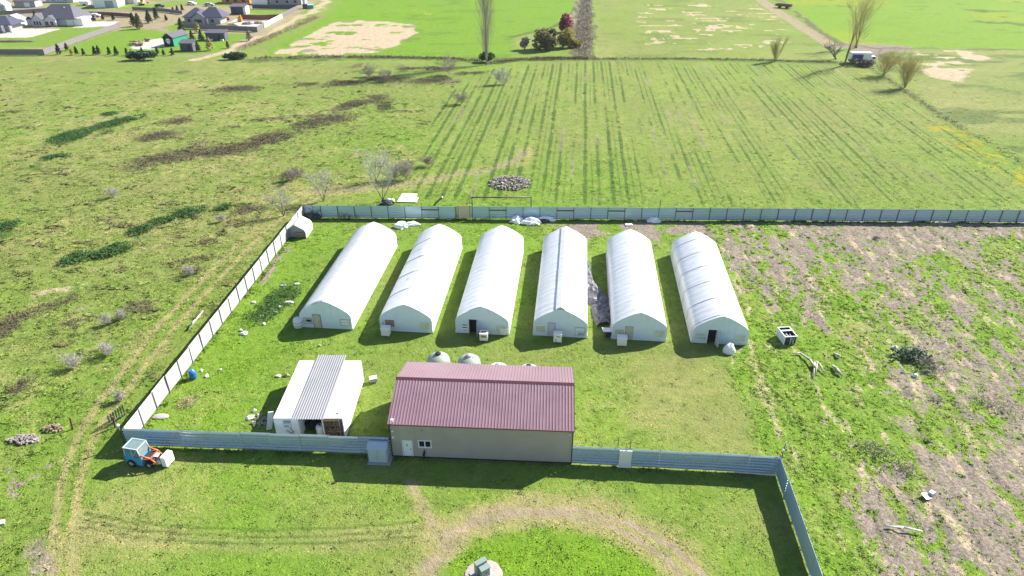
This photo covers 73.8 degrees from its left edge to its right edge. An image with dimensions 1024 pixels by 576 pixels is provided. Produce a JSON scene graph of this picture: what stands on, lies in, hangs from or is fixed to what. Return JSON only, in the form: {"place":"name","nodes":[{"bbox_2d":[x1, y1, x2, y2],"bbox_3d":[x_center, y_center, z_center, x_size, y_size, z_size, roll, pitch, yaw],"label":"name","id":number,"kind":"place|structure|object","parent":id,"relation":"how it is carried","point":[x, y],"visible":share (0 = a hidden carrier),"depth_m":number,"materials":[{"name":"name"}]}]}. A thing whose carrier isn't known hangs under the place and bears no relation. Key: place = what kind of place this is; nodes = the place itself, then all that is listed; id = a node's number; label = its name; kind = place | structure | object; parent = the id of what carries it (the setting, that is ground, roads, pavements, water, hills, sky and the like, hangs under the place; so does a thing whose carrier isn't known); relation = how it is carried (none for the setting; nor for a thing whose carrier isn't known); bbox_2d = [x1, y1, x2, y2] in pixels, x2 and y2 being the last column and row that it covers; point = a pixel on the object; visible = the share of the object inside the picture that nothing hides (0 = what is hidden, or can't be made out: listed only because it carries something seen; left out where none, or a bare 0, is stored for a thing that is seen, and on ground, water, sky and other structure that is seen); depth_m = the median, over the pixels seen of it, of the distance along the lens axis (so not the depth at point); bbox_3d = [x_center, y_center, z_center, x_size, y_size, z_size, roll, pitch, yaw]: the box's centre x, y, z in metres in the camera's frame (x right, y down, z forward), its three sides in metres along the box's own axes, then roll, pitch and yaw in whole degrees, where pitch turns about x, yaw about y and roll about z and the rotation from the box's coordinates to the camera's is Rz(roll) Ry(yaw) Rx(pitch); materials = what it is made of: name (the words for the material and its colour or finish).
{"place":"outdoors","nodes":[
{"label":"outdoors","id":0,"kind":"place"},
{"bbox_2d":[0,0,1023,575],"bbox_3d":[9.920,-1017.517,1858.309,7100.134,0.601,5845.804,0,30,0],"label":"ground","id":1,"kind":"structure","parent":0,"point":[966,46],"depth_m":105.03,"materials":[{"name":"plant"}]},
{"bbox_2d":[0,16,25,32],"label":"house","id":2,"kind":"structure","parent":1,"relation":"on","point":[9,24],"depth_m":274.04,"materials":[{"name":"grey"}]},
{"bbox_2d":[0,306,45,339],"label":"scrub patch","id":3,"kind":"object","parent":1,"relation":"on","point":[9,319],"visible":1,"depth_m":88.19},
{"bbox_2d":[0,8,45,14],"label":"plot fence","id":4,"kind":"object","parent":1,"relation":"on","point":[21,11],"visible":0.78,"depth_m":314.96,"materials":[{"name":"concrete"}]},
{"bbox_2d":[6,433,40,445],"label":"rubble pile","id":5,"kind":"object","parent":1,"relation":"on","point":[17,438],"visible":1,"depth_m":69.06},
{"bbox_2d":[12,0,42,6],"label":"outbuilding","id":6,"kind":"structure","parent":1,"relation":"on","point":[27,3],"depth_m":333.55,"materials":[{"name":"grey"}]},
{"bbox_2d":[31,292,85,314],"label":"scrub patch","id":7,"kind":"object","parent":1,"relation":"on","point":[61,302],"visible":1,"depth_m":92.06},
{"bbox_2d":[25,4,93,26],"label":"house","id":8,"kind":"structure","parent":1,"relation":"on","point":[60,14],"depth_m":286.49,"materials":[{"name":"paint"}]},
{"bbox_2d":[0,23,119,54],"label":"plot fence","id":9,"kind":"object","parent":1,"relation":"on","point":[68,42],"visible":0.95,"depth_m":242.88,"materials":[{"name":"grey wood"}]},
{"bbox_2d":[56,351,83,367],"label":"dead shrub","id":10,"kind":"object","parent":1,"relation":"on","point":[71,362],"visible":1,"depth_m":79.20,"materials":[{"name":"plant"}]},
{"bbox_2d":[56,249,93,266],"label":"bramble thicket","id":11,"kind":"object","parent":1,"relation":"on","point":[79,256],"visible":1,"depth_m":103.12,"materials":[{"name":"green plant"}]},
{"bbox_2d":[43,126,113,144],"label":"bramble thicket","id":12,"kind":"object","parent":1,"relation":"on","point":[69,135],"visible":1,"depth_m":155.51,"materials":[{"name":"green plant"}]},
{"bbox_2d":[95,340,116,354],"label":"dead shrub","id":13,"kind":"object","parent":1,"relation":"on","point":[106,349],"visible":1,"depth_m":81.33,"materials":[{"name":"plant"}]},
{"bbox_2d":[82,241,134,259],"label":"bramble thicket","id":14,"kind":"object","parent":1,"relation":"on","point":[108,250],"visible":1,"depth_m":104.97,"materials":[{"name":"green plant"}]},
{"bbox_2d":[92,0,125,7],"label":"white hall","id":15,"kind":"structure","parent":1,"relation":"on","point":[106,3],"depth_m":332.34,"materials":[{"name":"paint"}]},
{"bbox_2d":[88,11,129,16],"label":"plot fence","id":16,"kind":"object","parent":1,"relation":"on","point":[116,14],"visible":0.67,"depth_m":308.34,"materials":[{"name":"metal"}]},
{"bbox_2d":[107,404,124,425],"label":"green panel","id":17,"kind":"object","parent":1,"relation":"on","point":[115,413],"visible":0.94,"depth_m":71.45,"materials":[{"name":"green plant"}]},
{"bbox_2d":[93,113,147,127],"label":"bramble thicket","id":18,"kind":"object","parent":1,"relation":"on","point":[115,121],"visible":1,"depth_m":165.00,"materials":[{"name":"green plant"}]},
{"bbox_2d":[125,223,156,236],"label":"bramble thicket","id":19,"kind":"object","parent":1,"relation":"on","point":[141,227],"visible":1,"depth_m":111.88,"materials":[{"name":"green plant"}]},
{"bbox_2d":[125,50,158,59],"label":"dark bush","id":20,"kind":"object","parent":1,"relation":"on","point":[136,55],"visible":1,"depth_m":226.50,"materials":[{"name":"green plant"}]},
{"bbox_2d":[122,438,161,468],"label":"cab tractor","id":21,"kind":"object","parent":1,"relation":"on","point":[139,452],"visible":0.98,"depth_m":65.61,"materials":[{"name":"blue paint"}]},
{"bbox_2d":[132,7,181,13],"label":"plot fence","id":22,"kind":"object","parent":1,"relation":"on","point":[158,10],"visible":0.91,"depth_m":320.76,"materials":[{"name":"grey wood"}]},
{"bbox_2d":[148,214,178,224],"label":"bramble thicket","id":23,"kind":"object","parent":1,"relation":"on","point":[168,217],"visible":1,"depth_m":115.55,"materials":[{"name":"green plant"}]},
{"bbox_2d":[122,146,209,170],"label":"scrub patch","id":24,"kind":"object","parent":1,"relation":"on","point":[153,160],"visible":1,"depth_m":142.63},
{"bbox_2d":[159,450,174,466],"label":"white crate","id":25,"kind":"object","parent":1,"relation":"on","point":[166,458],"visible":1,"depth_m":65.91,"materials":[{"name":"paint"}]},
{"bbox_2d":[161,29,187,45],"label":"garden building","id":26,"kind":"structure","parent":1,"relation":"on","point":[173,38],"depth_m":248.29,"materials":[{"name":"green"}]},
{"bbox_2d":[178,39,195,50],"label":"shed","id":27,"kind":"structure","parent":1,"relation":"on","point":[187,44],"depth_m":240.17,"materials":[{"name":"stone"}]},
{"bbox_2d":[171,205,209,218],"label":"bramble thicket","id":28,"kind":"object","parent":1,"relation":"on","point":[189,211],"visible":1,"depth_m":118.17,"materials":[{"name":"green plant"}]},
{"bbox_2d":[181,7,229,23],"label":"house","id":29,"kind":"structure","parent":1,"relation":"on","point":[212,15],"depth_m":290.05,"materials":[{"name":"grey"}]},
{"bbox_2d":[123,206,303,428],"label":"metal fence","id":30,"kind":"object","parent":1,"relation":"on","point":[148,407],"visible":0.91,"depth_m":83.08,"materials":[{"name":"grey metal"}]},
{"bbox_2d":[204,29,228,40],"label":"shed","id":31,"kind":"structure","parent":1,"relation":"on","point":[217,34],"depth_m":257.82,"materials":[{"name":"stone"}]},
{"bbox_2d":[183,23,263,31],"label":"plot fence","id":32,"kind":"object","parent":1,"relation":"on","point":[233,28],"visible":0.8,"depth_m":276.36,"materials":[{"name":"grey concrete"}]},
{"bbox_2d":[189,139,274,157],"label":"scrub patch","id":33,"kind":"object","parent":1,"relation":"on","point":[231,146],"visible":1,"depth_m":147.57,"materials":[{"name":"plant"}]},
{"bbox_2d":[221,51,246,59],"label":"dark bush","id":34,"kind":"object","parent":1,"relation":"on","point":[235,55],"visible":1,"depth_m":227.60,"materials":[{"name":"green plant"}]},
{"bbox_2d":[214,85,262,92],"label":"scrub patch","id":35,"kind":"object","parent":1,"relation":"on","point":[234,88],"visible":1,"depth_m":193.16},
{"bbox_2d":[229,4,249,13],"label":"shed","id":36,"kind":"structure","parent":1,"relation":"on","point":[239,8],"depth_m":313.65,"materials":[{"name":"white paint"}]},
{"bbox_2d":[227,202,261,216],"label":"scrub patch","id":37,"kind":"object","parent":1,"relation":"on","point":[250,206],"visible":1,"depth_m":119.54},
{"bbox_2d":[122,428,390,453],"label":"metal fence","id":38,"kind":"object","parent":1,"relation":"on","point":[269,441],"visible":0.95,"depth_m":67.34,"materials":[{"name":"metal"}]},
{"bbox_2d":[240,14,278,19],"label":"plot fence","id":39,"kind":"object","parent":1,"relation":"on","point":[256,17],"visible":0.87,"depth_m":299.21,"materials":[{"name":"metal"}]},
{"bbox_2d":[242,129,297,146],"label":"scrub patch","id":40,"kind":"object","parent":1,"relation":"on","point":[266,135],"visible":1,"depth_m":154.51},
{"bbox_2d":[240,281,303,326],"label":"weed pile","id":41,"kind":"object","parent":1,"relation":"on","point":[272,299],"visible":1,"depth_m":91.97,"materials":[{"name":"green plant"}]},
{"bbox_2d":[252,4,297,8],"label":"plot fence","id":42,"kind":"object","parent":1,"relation":"on","point":[258,6],"visible":0.94,"depth_m":327.83,"materials":[{"name":"stone"}]},
{"bbox_2d":[251,0,302,4],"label":"house","id":43,"kind":"structure","parent":1,"relation":"on","point":[282,2],"depth_m":341.11,"materials":[{"name":"grey"}]},
{"bbox_2d":[236,15,319,48],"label":"ditch growth","id":44,"kind":"object","parent":1,"relation":"on","point":[271,35],"visible":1,"depth_m":265.77,"materials":[{"name":"plant"}]},
{"bbox_2d":[264,183,292,215],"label":"bare tree","id":45,"kind":"object","parent":1,"relation":"on","point":[279,201],"visible":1,"depth_m":116.17,"materials":[{"name":"beige plant"}]},
{"bbox_2d":[273,361,314,433],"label":"storage container","id":46,"kind":"object","parent":1,"relation":"on","point":[284,423],"visible":0.69,"depth_m":70.17,"materials":[{"name":"metal"}]},
{"bbox_2d":[288,216,312,237],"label":"hoop hut","id":47,"kind":"object","parent":1,"relation":"on","point":[300,226],"visible":0.99,"depth_m":109.88,"materials":[{"name":"grey"}]},
{"bbox_2d":[304,419,321,428],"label":"goods pile","id":48,"kind":"object","parent":1,"relation":"on","point":[311,423],"visible":0.3,"depth_m":70.37,"materials":[{"name":"plastic"}]},
{"bbox_2d":[301,166,339,200],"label":"bare tree","id":49,"kind":"object","parent":1,"relation":"on","point":[322,181],"visible":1,"depth_m":121.27,"materials":[{"name":"beige plant"}]},
{"bbox_2d":[285,113,362,131],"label":"scrub patch","id":50,"kind":"object","parent":1,"relation":"on","point":[330,118],"visible":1,"depth_m":165.77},
{"bbox_2d":[321,361,363,435],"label":"storage container","id":51,"kind":"object","parent":1,"relation":"on","point":[336,420],"visible":0.96,"depth_m":71.15,"materials":[{"name":"metal"}]},
{"bbox_2d":[291,355,345,418],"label":"sheet roof","id":52,"kind":"structure","parent":51,"relation":"on","point":[316,394],"depth_m":72.01,"materials":[{"name":"metal"}]},
{"bbox_2d":[299,222,396,329],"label":"greenhouse","id":53,"kind":"object","parent":1,"relation":"on","point":[339,298],"visible":1,"depth_m":91.87,"materials":[{"name":"beige plastic"}]},
{"bbox_2d":[333,94,387,109],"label":"scrub patch","id":54,"kind":"object","parent":1,"relation":"on","point":[349,103],"visible":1,"depth_m":180.11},
{"bbox_2d":[254,53,482,61],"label":"ditch growth","id":55,"kind":"object","parent":1,"relation":"on","point":[375,56],"visible":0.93,"depth_m":229.94,"materials":[{"name":"plant"}]},
{"bbox_2d":[352,146,395,180],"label":"bare tree","id":56,"kind":"object","parent":1,"relation":"on","point":[370,156],"visible":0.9,"depth_m":129.93,"materials":[{"name":"beige plant"}]},
{"bbox_2d":[366,439,392,465],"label":"garden shed","id":57,"kind":"structure","parent":1,"relation":"on","point":[378,452],"depth_m":65.96,"materials":[{"name":"blue paint"}]},
{"bbox_2d":[361,146,406,198],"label":"bare tree","id":58,"kind":"object","parent":1,"relation":"on","point":[382,182],"visible":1,"depth_m":120.51,"materials":[{"name":"brown plant"}]},
{"bbox_2d":[362,74,417,82],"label":"scrub patch","id":59,"kind":"object","parent":1,"relation":"on","point":[396,79],"visible":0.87,"depth_m":203.32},
{"bbox_2d":[393,158,414,180],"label":"dead shrub","id":60,"kind":"object","parent":1,"relation":"on","point":[405,169],"visible":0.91,"depth_m":131.07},
{"bbox_2d":[397,193,417,202],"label":"concrete slab","id":61,"kind":"structure","parent":1,"relation":"on","point":[408,198],"depth_m":123.80,"materials":[{"name":"white concrete"}]},
{"bbox_2d":[379,224,461,332],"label":"greenhouse","id":62,"kind":"object","parent":1,"relation":"on","point":[416,299],"visible":0.98,"depth_m":91.08,"materials":[{"name":"plastic"}]},
{"bbox_2d":[407,75,453,84],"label":"scrub patch","id":63,"kind":"object","parent":1,"relation":"on","point":[433,78],"visible":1,"depth_m":201.99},
{"bbox_2d":[427,351,449,362],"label":"dome tank","id":64,"kind":"object","parent":1,"relation":"on","point":[439,357],"visible":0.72,"depth_m":78.26,"materials":[{"name":"white plastic"}]},
{"bbox_2d":[436,53,457,73],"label":"dead shrub","id":65,"kind":"object","parent":1,"relation":"on","point":[450,65],"visible":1,"depth_m":207.25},
{"bbox_2d":[455,205,471,217],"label":"fence gate","id":66,"kind":"structure","parent":1,"relation":"on","point":[463,211],"depth_m":116.09,"materials":[{"name":"beige metal"}]},
{"bbox_2d":[458,353,480,363],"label":"dome tank","id":67,"kind":"object","parent":1,"relation":"on","point":[469,358],"visible":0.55,"depth_m":77.93,"materials":[{"name":"white plastic"}]},
{"bbox_2d":[387,361,574,463],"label":"warehouse","id":68,"kind":"structure","parent":1,"relation":"on","point":[496,412],"depth_m":66.32,"materials":[{"name":"metal"}]},
{"bbox_2d":[403,441,412,455],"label":"door","id":69,"kind":"structure","parent":68,"relation":"in","point":[407,445],"depth_m":66.70,"materials":[{"name":"white paint"}]},
{"bbox_2d":[465,560,502,575],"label":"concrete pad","id":70,"kind":"object","parent":1,"relation":"on","point":[496,569],"visible":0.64,"depth_m":56.00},
{"bbox_2d":[469,556,495,575],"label":"utility cabinet","id":71,"kind":"object","parent":70,"relation":"on","point":[482,567],"visible":1,"depth_m":54.98,"materials":[{"name":"metal"}]},
{"bbox_2d":[475,0,497,64],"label":"bare tree","id":72,"kind":"object","parent":1,"relation":"on","point":[485,32],"visible":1,"depth_m":216.81,"materials":[{"name":"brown plant"}]},
{"bbox_2d":[455,225,523,334],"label":"greenhouse","id":73,"kind":"object","parent":1,"relation":"on","point":[488,298],"visible":1,"depth_m":90.55,"materials":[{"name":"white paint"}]},
{"bbox_2d":[492,66,511,83],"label":"dead shrub","id":74,"kind":"object","parent":1,"relation":"on","point":[499,74],"visible":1,"depth_m":197.58,"materials":[{"name":"plant"}]},
{"bbox_2d":[488,175,530,190],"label":"rubble pile","id":75,"kind":"object","parent":1,"relation":"on","point":[514,179],"visible":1,"depth_m":129.92,"materials":[{"name":"stone"}]},
{"bbox_2d":[520,217,541,225],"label":"tarpaulin heap","id":76,"kind":"object","parent":1,"relation":"on","point":[532,221],"visible":1,"depth_m":114.36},
{"bbox_2d":[488,55,596,63],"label":"ditch growth","id":77,"kind":"object","parent":1,"relation":"on","point":[543,58],"visible":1,"depth_m":227.58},
{"bbox_2d":[532,28,556,49],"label":"round bush","id":78,"kind":"object","parent":1,"relation":"on","point":[546,39],"visible":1,"depth_m":239.91,"materials":[{"name":"green plant"}]},
{"bbox_2d":[533,226,587,337],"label":"greenhouse","id":79,"kind":"object","parent":1,"relation":"on","point":[561,301],"visible":0.99,"depth_m":89.65,"materials":[{"name":"plastic"}]},
{"bbox_2d":[555,28,575,47],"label":"round bush","id":80,"kind":"object","parent":1,"relation":"on","point":[565,38],"visible":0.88,"depth_m":243.01,"materials":[{"name":"green plant"}]},
{"bbox_2d":[558,12,573,31],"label":"round bush","id":81,"kind":"object","parent":1,"relation":"on","point":[565,21],"visible":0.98,"depth_m":271.01,"materials":[{"name":"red plant"}]},
{"bbox_2d":[574,0,595,55],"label":"ditch growth","id":82,"kind":"object","parent":1,"relation":"on","point":[587,10],"visible":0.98,"depth_m":278.11,"materials":[{"name":"plant"}]},
{"bbox_2d":[587,259,610,326],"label":"plastic heap","id":83,"kind":"object","parent":1,"relation":"on","point":[598,300],"visible":0.73,"depth_m":92.04,"materials":[{"name":"plastic"}]},
{"bbox_2d":[617,334,627,346],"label":"cooler box","id":84,"kind":"object","parent":1,"relation":"on","point":[622,339],"visible":1,"depth_m":83.25,"materials":[{"name":"beige plastic"}]},
{"bbox_2d":[606,229,666,341],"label":"greenhouse","id":85,"kind":"object","parent":1,"relation":"on","point":[636,305],"visible":0.98,"depth_m":89.23,"materials":[{"name":"plastic"}]},
{"bbox_2d":[303,205,1023,222],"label":"metal fence","id":86,"kind":"object","parent":1,"relation":"on","point":[725,214],"visible":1,"depth_m":115.35,"materials":[{"name":"metal"}]},
{"bbox_2d":[572,446,780,473],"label":"metal fence","id":87,"kind":"object","parent":1,"relation":"on","point":[684,460],"visible":1,"depth_m":65.08,"materials":[{"name":"metal"}]},
{"bbox_2d":[618,450,632,467],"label":"fence board","id":88,"kind":"object","parent":87,"relation":"attached to","point":[625,457],"visible":1,"depth_m":65.33,"materials":[{"name":"beige plastic"}]},
{"bbox_2d":[670,232,748,347],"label":"greenhouse","id":89,"kind":"object","parent":1,"relation":"on","point":[710,303],"visible":1,"depth_m":88.71,"materials":[{"name":"white plastic"}]},
{"bbox_2d":[598,56,840,62],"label":"ditch growth","id":90,"kind":"object","parent":1,"relation":"on","point":[718,58],"visible":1,"depth_m":227.83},
{"bbox_2d":[723,342,735,354],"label":"wrapped bale","id":91,"kind":"object","parent":1,"relation":"on","point":[729,348],"visible":1,"depth_m":82.12},
{"bbox_2d":[769,34,790,61],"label":"bare bush","id":92,"kind":"object","parent":1,"relation":"on","point":[775,49],"visible":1,"depth_m":223.20,"materials":[{"name":"brown plant"}]},
{"bbox_2d":[776,326,797,344],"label":"steel bin","id":93,"kind":"object","parent":1,"relation":"on","point":[785,335],"visible":1,"depth_m":84.19,"materials":[{"name":"metal"}]},
{"bbox_2d":[776,457,822,575],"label":"metal fence","id":94,"kind":"object","parent":1,"relation":"on","point":[808,552],"visible":1,"depth_m":58.58,"materials":[{"name":"metal"}]},
{"bbox_2d":[792,352,826,377],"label":"fallen branch","id":95,"kind":"object","parent":1,"relation":"on","point":[815,364],"visible":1,"depth_m":79.82,"materials":[{"name":"grey wood"}]},
{"bbox_2d":[849,57,873,66],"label":"dark bush","id":96,"kind":"object","parent":1,"relation":"on","point":[863,62],"visible":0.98,"depth_m":218.66,"materials":[{"name":"brown plant"}]},
{"bbox_2d":[843,0,880,65],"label":"bare tree","id":97,"kind":"object","parent":1,"relation":"on","point":[857,26],"visible":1,"depth_m":212.85,"materials":[{"name":"brown plant"}]},
{"bbox_2d":[848,51,876,63],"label":"box truck","id":98,"kind":"object","parent":1,"relation":"on","point":[868,56],"visible":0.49,"depth_m":221.36,"materials":[{"name":"white paint"}]},
{"bbox_2d":[846,0,883,47],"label":"bare tree","id":99,"kind":"object","parent":1,"relation":"on","point":[852,7],"visible":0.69,"depth_m":240.56,"materials":[{"name":"brown plant"}]},
{"bbox_2d":[852,437,896,458],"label":"dry weeds","id":100,"kind":"object","parent":1,"relation":"on","point":[882,450],"visible":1,"depth_m":67.95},
{"bbox_2d":[871,47,906,74],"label":"bare bush","id":101,"kind":"object","parent":1,"relation":"on","point":[885,58],"visible":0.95,"depth_m":206.29,"materials":[{"name":"brown plant"}]},
{"bbox_2d":[886,455,920,482],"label":"dry weeds","id":102,"kind":"object","parent":1,"relation":"on","point":[909,466],"visible":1,"depth_m":65.71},
{"bbox_2d":[893,46,931,87],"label":"bare bush","id":103,"kind":"object","parent":1,"relation":"on","point":[908,70],"visible":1,"depth_m":191.94,"materials":[{"name":"brown plant"}]},
{"bbox_2d":[890,345,936,372],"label":"bramble mound","id":104,"kind":"object","parent":1,"relation":"on","point":[908,353],"visible":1,"depth_m":81.11,"materials":[{"name":"green plant"}]},
{"bbox_2d":[865,67,962,126],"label":"ditch growth","id":105,"kind":"object","parent":1,"relation":"on","point":[908,92],"visible":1,"depth_m":183.85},
{"bbox_2d":[913,354,952,376],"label":"dry bramble","id":106,"kind":"object","parent":1,"relation":"on","point":[929,360],"visible":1,"depth_m":79.82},
{"bbox_2d":[966,389,1020,414],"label":"dry weeds","id":107,"kind":"object","parent":1,"relation":"on","point":[984,399],"visible":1,"depth_m":73.99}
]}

